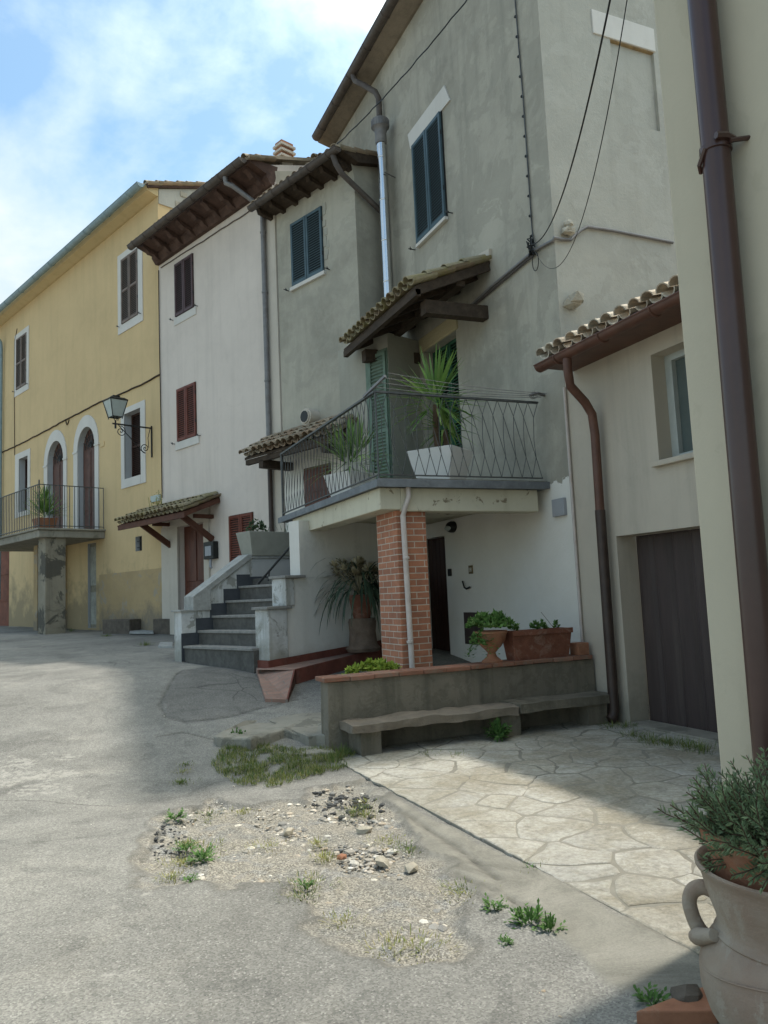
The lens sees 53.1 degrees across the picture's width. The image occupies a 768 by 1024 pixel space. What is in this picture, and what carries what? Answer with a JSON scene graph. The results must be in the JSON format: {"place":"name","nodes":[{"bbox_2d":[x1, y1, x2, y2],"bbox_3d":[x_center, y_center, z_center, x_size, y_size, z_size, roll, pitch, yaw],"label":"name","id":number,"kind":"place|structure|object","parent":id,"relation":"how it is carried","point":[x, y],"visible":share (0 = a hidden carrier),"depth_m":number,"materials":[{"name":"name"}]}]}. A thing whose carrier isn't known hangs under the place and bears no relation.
{"place":"outdoors","nodes":[
{"label":"outdoors","id":0,"kind":"place"},
{"bbox_2d":[158,642,172,647],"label":"paving slab","id":1,"kind":"structure","parent":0,"point":[165,645],"depth_m":15.21,"materials":[{"name":"grey stone"}]},
{"bbox_2d":[0,0,385,303],"label":"sky","id":2,"kind":"structure","parent":0,"point":[99,98],"materials":[{"name":"blue"}]},
{"bbox_2d":[146,740,507,964],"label":"dry grass","id":3,"kind":"structure","parent":0,"point":[316,842],"depth_m":5.00,"materials":[{"name":"plant"}]},
{"bbox_2d":[0,626,718,1023],"bbox_3d":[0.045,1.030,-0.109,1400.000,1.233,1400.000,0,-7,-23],"label":"street","id":4,"kind":"structure","parent":0,"point":[102,736],"depth_m":4.17,"materials":[{"name":"grey asphalt"}]},
{"bbox_2d":[0,180,206,634],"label":"yellow house","id":5,"kind":"structure","parent":4,"relation":"on","point":[79,328],"depth_m":22.64,"materials":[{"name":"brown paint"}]},
{"bbox_2d":[0,551,8,625],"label":"garage door","id":6,"kind":"structure","parent":5,"relation":"in","point":[4,602],"depth_m":28.20,"materials":[{"name":"orange paint"}]},
{"bbox_2d":[12,325,28,396],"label":"window","id":7,"kind":"structure","parent":5,"relation":"in","point":[21,363],"depth_m":27.48,"materials":[{"name":"white stone"}]},
{"bbox_2d":[15,448,30,517],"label":"window","id":8,"kind":"structure","parent":5,"relation":"in","point":[27,452],"depth_m":27.22,"materials":[{"name":"white stone"}]},
{"bbox_2d":[19,486,69,527],"bbox_3d":[-9.393,-0.187,21.390,1.511,1.350,1.683,0,-7,-23],"label":"balcony plant","id":9,"kind":"object","parent":5,"relation":"on","point":[46,508],"visible":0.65,"depth_m":21.20,"materials":[{"name":"green plant"}]},
{"bbox_2d":[43,430,67,527],"bbox_3d":[-10.536,-0.882,24.859,0.270,3.564,1.952,3,-8,-44],"label":"arched door","id":10,"kind":"structure","parent":5,"relation":"in","point":[60,457],"depth_m":24.95,"materials":[{"name":"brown wood"}]},
{"bbox_2d":[72,415,99,528],"bbox_3d":[-8.881,-1.144,23.153,0.270,3.578,1.865,3,-8,-44],"label":"arched door","id":11,"kind":"structure","parent":5,"relation":"in","point":[91,443],"depth_m":23.28,"materials":[{"name":"brown wood"}]},
{"bbox_2d":[90,543,95,627],"bbox_3d":[-8.474,2.150,22.542,0.055,2.469,0.580,3,-8,-44],"label":"door","id":12,"kind":"structure","parent":5,"relation":"in","point":[92,546],"depth_m":22.57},
{"bbox_2d":[102,395,152,456],"bbox_3d":[-6.540,-2.197,19.760,1.247,1.490,0.490,3,-8,-44],"label":"street lamp","id":13,"kind":"object","parent":5,"relation":"attached to","point":[115,406],"visible":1,"depth_m":19.49,"materials":[{"name":"black metal"}]},
{"bbox_2d":[116,247,142,334],"bbox_3d":[-7.114,-6.267,21.443,0.128,2.333,1.503,3,-8,-44],"label":"window","id":14,"kind":"structure","parent":5,"relation":"in","point":[129,263],"depth_m":21.42,"materials":[{"name":"brown wood"}]},
{"bbox_2d":[121,400,145,488],"bbox_3d":[-6.726,-1.812,21.024,0.330,2.230,1.438,3,-8,-44],"label":"window","id":15,"kind":"structure","parent":5,"relation":"in","point":[138,419],"depth_m":21.18,"materials":[{"name":"white stone"}]},
{"bbox_2d":[103,619,140,633],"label":"stone block","id":16,"kind":"structure","parent":4,"relation":"on","point":[119,626],"depth_m":19.97,"materials":[{"name":"grey stone"}]},
{"bbox_2d":[129,630,153,633],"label":"paving slab","id":17,"kind":"structure","parent":4,"relation":"on","point":[142,632],"depth_m":19.19,"materials":[{"name":"grey stone"}]},
{"bbox_2d":[153,619,169,633],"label":"stone block","id":18,"kind":"structure","parent":4,"relation":"on","point":[161,626],"depth_m":19.10,"materials":[{"name":"grey stone"}]},
{"bbox_2d":[163,807,186,821],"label":"weed plant","id":19,"kind":"object","parent":4,"relation":"on","point":[170,814],"visible":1,"depth_m":5.72,"materials":[{"name":"green plant"}]},
{"bbox_2d":[172,839,198,851],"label":"weed plant","id":20,"kind":"object","parent":4,"relation":"on","point":[184,846],"visible":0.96,"depth_m":5.01,"materials":[{"name":"green plant"}]},
{"bbox_2d":[182,873,198,882],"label":"weed plant","id":21,"kind":"object","parent":4,"relation":"on","point":[189,878],"visible":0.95,"depth_m":4.43,"materials":[{"name":"green plant"}]},
{"bbox_2d":[185,842,220,864],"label":"weed plant","id":22,"kind":"object","parent":4,"relation":"on","point":[197,854],"visible":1,"depth_m":4.81,"materials":[{"name":"green plant"}]},
{"bbox_2d":[114,139,316,634],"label":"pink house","id":23,"kind":"structure","parent":4,"relation":"on","point":[209,246],"depth_m":17.82,"materials":[{"name":"paint"}]},
{"bbox_2d":[148,490,161,506],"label":"canopy weed","id":24,"kind":"object","parent":23,"relation":"on","point":[156,499],"visible":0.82,"depth_m":19.09,"materials":[{"name":"green plant"}]},
{"bbox_2d":[169,253,196,325],"bbox_3d":[-5.017,-5.574,19.219,0.128,1.597,1.329,3,-8,-44],"label":"window","id":25,"kind":"structure","parent":23,"relation":"in","point":[185,309],"depth_m":19.20,"materials":[{"name":"brown wood"}]},
{"bbox_2d":[171,382,200,450],"bbox_3d":[-4.867,-2.358,18.869,0.128,1.544,1.338,3,-8,-44],"label":"window","id":26,"kind":"structure","parent":23,"relation":"in","point":[186,404],"depth_m":18.85,"materials":[{"name":"brown wood"}]},
{"bbox_2d":[168,507,210,634],"bbox_3d":[-4.588,1.667,18.499,0.255,3.396,1.907,3,-8,-44],"label":"front door","id":27,"kind":"structure","parent":23,"relation":"in","point":[197,569],"depth_m":18.80,"materials":[{"name":"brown wood"}]},
{"bbox_2d":[228,512,253,561],"bbox_3d":[-3.137,0.631,16.928,0.067,1.191,0.929,3,-8,-44],"label":"window","id":28,"kind":"structure","parent":23,"relation":"in","point":[238,523],"depth_m":17.07,"materials":[{"name":"brown wood"}]},
{"bbox_2d":[231,727,245,735],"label":"weed plant","id":29,"kind":"object","parent":4,"relation":"on","point":[240,731],"visible":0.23,"depth_m":8.18,"materials":[{"name":"green plant"}]},
{"bbox_2d":[214,719,325,750],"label":"concrete slab","id":30,"kind":"structure","parent":4,"relation":"on","point":[270,732],"depth_m":8.17,"materials":[{"name":"grey concrete"}]},
{"bbox_2d":[154,787,391,864],"bbox_3d":[-0.814,2.272,5.753,2.030,0.048,1.271,1,-7,-31],"label":"asphalt rubble","id":31,"kind":"object","parent":4,"relation":"on","point":[339,798],"visible":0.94,"depth_m":5.85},
{"bbox_2d":[171,520,381,672],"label":"stone staircase","id":32,"kind":"structure","parent":4,"relation":"on","point":[244,612],"depth_m":11.95,"materials":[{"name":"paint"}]},
{"bbox_2d":[236,518,289,555],"bbox_3d":[-1.940,0.464,14.203,1.588,0.716,0.438,3,-8,-44],"label":"grey planter","id":33,"kind":"object","parent":32,"relation":"on","point":[256,542],"visible":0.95,"depth_m":13.76,"materials":[{"name":"concrete"}]},
{"bbox_2d":[268,712,320,745],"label":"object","id":34,"kind":"structure","parent":4,"relation":"on","point":[304,726],"depth_m":8.63,"materials":[{"name":"concrete"}]},
{"bbox_2d":[259,745,336,755],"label":"concrete slab","id":35,"kind":"structure","parent":4,"relation":"on","point":[310,751],"depth_m":7.72,"materials":[{"name":"grey concrete"}]},
{"bbox_2d":[294,878,313,889],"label":"weed plant","id":36,"kind":"object","parent":4,"relation":"on","point":[305,883],"visible":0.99,"depth_m":4.26,"materials":[{"name":"green plant"}]},
{"bbox_2d":[238,143,383,531],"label":"narrow grey house","id":37,"kind":"structure","parent":4,"relation":"on","point":[323,208],"depth_m":15.17,"materials":[{"name":"paint"}]},
{"bbox_2d":[284,206,329,291],"bbox_3d":[-1.586,-5.357,15.637,0.128,1.450,1.456,3,-8,-44],"label":"window","id":38,"kind":"structure","parent":37,"relation":"in","point":[306,233],"depth_m":15.62,"materials":[{"name":"blue wood"}]},
{"bbox_2d":[303,463,330,506],"bbox_3d":[-1.301,-0.333,15.039,0.053,1.150,0.800,3,-8,-44],"label":"door","id":39,"kind":"structure","parent":37,"relation":"in","point":[307,484],"depth_m":15.06,"materials":[{"name":"brown wood"}]},
{"bbox_2d":[256,640,381,702],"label":"tiled walkway","id":40,"kind":"structure","parent":4,"relation":"on","point":[278,679],"depth_m":10.92,"materials":[{"name":"red tile"}]},
{"bbox_2d":[310,555,380,652],"bbox_3d":[-0.365,1.396,11.800,1.694,1.466,1.914,0,-7,-23],"label":"strap leaf plant","id":41,"kind":"object","parent":40,"relation":"on","point":[362,630],"visible":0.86,"depth_m":11.57,"materials":[{"name":"green plant"}]},
{"bbox_2d":[37,741,636,1022],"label":"gravel","id":42,"kind":"structure","parent":4,"relation":"on","point":[377,850],"depth_m":4.97,"materials":[{"name":"grey gravel"}]},
{"bbox_2d":[283,827,292,835],"bbox_3d":[-0.659,2.202,5.285,0.061,0.063,0.089,-3,-6,4],"label":"stone","id":43,"kind":"object","parent":42,"relation":"on","point":[288,831],"visible":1,"depth_m":5.27,"materials":[{"name":"stone"}]},
{"bbox_2d":[375,856,388,867],"bbox_3d":[-0.008,2.099,4.617,0.088,0.069,0.105,-3,-6,8],"label":"stone","id":44,"kind":"object","parent":42,"relation":"on","point":[381,861],"visible":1,"depth_m":4.58,"materials":[{"name":"stone"}]},
{"bbox_2d":[337,853,346,859],"bbox_3d":[-0.261,2.124,4.736,0.067,0.040,0.045,0,-7,-23],"label":"stone","id":45,"kind":"object","parent":4,"relation":"on","point":[342,856],"visible":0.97,"depth_m":4.72,"materials":[{"name":"stone"}]},
{"bbox_2d":[356,826,372,833],"bbox_3d":[-0.134,2.176,5.245,0.116,0.073,0.067,-3,-6,1],"label":"stone","id":46,"kind":"object","parent":4,"relation":"on","point":[364,830],"visible":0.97,"depth_m":5.22,"materials":[{"name":"stone"}]},
{"bbox_2d":[69,628,716,929],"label":"grass","id":47,"kind":"structure","parent":4,"relation":"on","point":[700,747],"depth_m":7.24,"materials":[{"name":"green plant"}]},
{"bbox_2d":[404,861,417,872],"bbox_3d":[0.163,2.083,4.497,0.092,0.055,0.078,2,-8,-37],"label":"stone","id":48,"kind":"object","parent":4,"relation":"on","point":[410,867],"visible":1,"depth_m":4.47,"materials":[{"name":"stone"}]},
{"bbox_2d":[315,642,595,751],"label":"wall","id":49,"kind":"structure","parent":4,"relation":"on","point":[394,691],"depth_m":8.40,"materials":[{"name":"grey concrete"},{"name":"terracotta brick"},{"name":"stone"}]},
{"bbox_2d":[341,657,401,673],"bbox_3d":[-0.134,1.951,8.531,0.730,0.689,0.350,0,-7,-23],"label":"stonecrop plant","id":50,"kind":"object","parent":49,"relation":"on","point":[380,664],"visible":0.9,"depth_m":8.49,"materials":[{"name":"green plant"}]},
{"bbox_2d":[465,609,514,663],"bbox_3d":[1.216,1.416,8.813,0.596,0.617,0.590,0,-7,-23],"label":"urn plant","id":51,"kind":"object","parent":49,"relation":"on","point":[490,642],"visible":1,"depth_m":8.71,"materials":[{"name":"green plant"}]},
{"bbox_2d":[503,612,572,660],"bbox_3d":[1.811,1.458,9.092,0.844,0.540,0.274,0,-7,-23],"label":"terracotta trough","id":52,"kind":"object","parent":49,"relation":"on","point":[542,640],"visible":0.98,"depth_m":8.98,"materials":[{"name":"ceramic"}]},
{"bbox_2d":[278,0,677,668],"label":"tall grey house","id":53,"kind":"structure","parent":4,"relation":"on","point":[468,128],"depth_m":10.96,"materials":[{"name":"paint"}]},
{"bbox_2d":[301,411,402,496],"bbox_3d":[-0.483,-0.824,11.180,1.499,1.280,1.414,0,-7,-23],"label":"yucca plant","id":54,"kind":"object","parent":53,"relation":"on","point":[344,454],"visible":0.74,"depth_m":11.01,"materials":[{"name":"green plant"}]},
{"bbox_2d":[337,0,466,143],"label":"overhead cable","id":55,"kind":"object","parent":53,"relation":"attached to","point":[406,72],"visible":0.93,"depth_m":12.76,"materials":[{"name":"black rubber"}]},
{"bbox_2d":[408,86,452,249],"bbox_3d":[0.757,-5.892,13.236,0.122,2.272,1.616,0,-7,-23],"label":"window","id":56,"kind":"structure","parent":53,"relation":"in","point":[426,138],"depth_m":13.21,"materials":[{"name":"blue wood"}]},
{"bbox_2d":[386,345,487,478],"bbox_3d":[0.692,-1.277,10.290,1.408,1.889,1.462,0,-7,-23],"label":"yucca plant","id":57,"kind":"object","parent":53,"relation":"on","point":[440,375],"visible":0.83,"depth_m":10.13,"materials":[{"name":"green plant"}]},
{"bbox_2d":[428,537,449,650],"bbox_3d":[1.024,1.523,13.177,0.055,2.165,0.950,0,-7,-23],"label":"porch door","id":58,"kind":"structure","parent":53,"relation":"in","point":[436,547],"depth_m":13.29,"materials":[{"name":"brown wood"}]},
{"bbox_2d":[419,319,461,447],"bbox_3d":[1.085,-1.622,12.917,0.300,3.053,1.384,0,-7,-23],"label":"balcony door","id":59,"kind":"structure","parent":53,"relation":"in","point":[448,326],"depth_m":12.94,"materials":[{"name":"green wood"}]},
{"bbox_2d":[531,0,610,244],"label":"overhead cable","id":60,"kind":"object","parent":53,"relation":"attached to","point":[605,22],"visible":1,"depth_m":5.66,"materials":[{"name":"black rubber"}]},
{"bbox_2d":[531,0,627,268],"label":"overhead cable","id":61,"kind":"object","parent":53,"relation":"attached to","point":[602,135],"visible":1,"depth_m":5.20,"materials":[{"name":"black rubber"}]},
{"bbox_2d":[480,892,508,912],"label":"weed plant","id":62,"kind":"object","parent":4,"relation":"on","point":[487,901],"visible":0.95,"depth_m":3.86,"materials":[{"name":"green plant"}]},
{"bbox_2d":[498,933,513,945],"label":"weed plant","id":63,"kind":"object","parent":4,"relation":"on","point":[509,939],"visible":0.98,"depth_m":3.48,"materials":[{"name":"green plant"}]},
{"bbox_2d":[504,898,553,928],"bbox_3d":[0.689,1.920,3.678,0.224,0.127,0.237,0,-7,-23],"label":"weed plant","id":64,"kind":"object","parent":4,"relation":"on","point":[530,914],"visible":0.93,"depth_m":3.67,"materials":[{"name":"green plant"}]},
{"bbox_2d":[337,721,721,954],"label":"patio","id":65,"kind":"structure","parent":4,"relation":"on","point":[574,805],"depth_m":5.74,"materials":[{"name":"beige stone"}]},
{"bbox_2d":[339,690,610,755],"bbox_3d":[1.108,2.328,8.312,3.230,0.486,0.451,0,-7,-23],"label":"stone bench","id":66,"kind":"object","parent":65,"relation":"on","point":[588,708],"visible":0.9,"depth_m":8.21,"materials":[{"name":"grey stone"}]},
{"bbox_2d":[481,716,512,741],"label":"weed plant","id":67,"kind":"object","parent":65,"relation":"on","point":[497,730],"visible":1,"depth_m":8.09,"materials":[{"name":"green plant"}]},
{"bbox_2d":[532,911,567,932],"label":"weed plant","id":68,"kind":"object","parent":4,"relation":"on","point":[549,924],"visible":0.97,"depth_m":3.57,"materials":[{"name":"green plant"}]},
{"bbox_2d":[533,274,718,742],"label":"garage house","id":69,"kind":"structure","parent":4,"relation":"on","point":[642,587],"depth_m":8.64,"materials":[{"name":"beige paint"}]},
{"bbox_2d":[651,349,693,467],"bbox_3d":[3.150,-1.132,8.102,0.350,1.233,0.707,0,-7,-23],"label":"window","id":70,"kind":"structure","parent":69,"relation":"in","point":[675,366],"depth_m":8.31,"materials":[{"name":"white glass"}]},
{"bbox_2d":[636,528,717,732],"bbox_3d":[3.562,1.217,7.632,0.078,2.201,2.785,0,-7,-23],"label":"garage door","id":71,"kind":"structure","parent":69,"relation":"in","point":[670,564],"depth_m":8.39,"materials":[{"name":"brown paint"}]},
{"bbox_2d":[632,981,670,1005],"bbox_3d":[1.026,1.851,2.945,0.146,0.076,0.182,0,-7,-23],"label":"weed plant","id":72,"kind":"object","parent":4,"relation":"on","point":[651,994],"visible":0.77,"depth_m":2.94,"materials":[{"name":"green plant"}]},
{"bbox_2d":[636,987,717,1023],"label":"brick","id":73,"kind":"object","parent":4,"relation":"on","point":[672,1011],"visible":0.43,"depth_m":2.79,"materials":[{"name":"brick"}]},
{"bbox_2d":[670,984,702,1001],"bbox_3d":[1.141,1.818,2.889,0.124,0.077,0.103,0,-7,-23],"label":"stone","id":74,"kind":"object","parent":73,"relation":"on","point":[688,993],"visible":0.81,"depth_m":2.87,"materials":[{"name":"grey stone"}]},
{"bbox_2d":[654,0,767,797],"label":"beige house","id":75,"kind":"structure","parent":4,"relation":"on","point":[713,60],"depth_m":3.46,"materials":[{"name":"paint"}]},
{"bbox_2d":[682,845,767,1023],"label":"earthenware jar","id":76,"kind":"object","parent":4,"relation":"on","point":[731,941],"visible":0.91,"depth_m":2.46,"materials":[{"name":"beige ceramic"}]},
{"bbox_2d":[653,747,767,894],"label":"rosemary plant","id":77,"kind":"object","parent":76,"relation":"in","point":[731,826],"visible":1,"depth_m":2.53,"materials":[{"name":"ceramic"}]}
]}

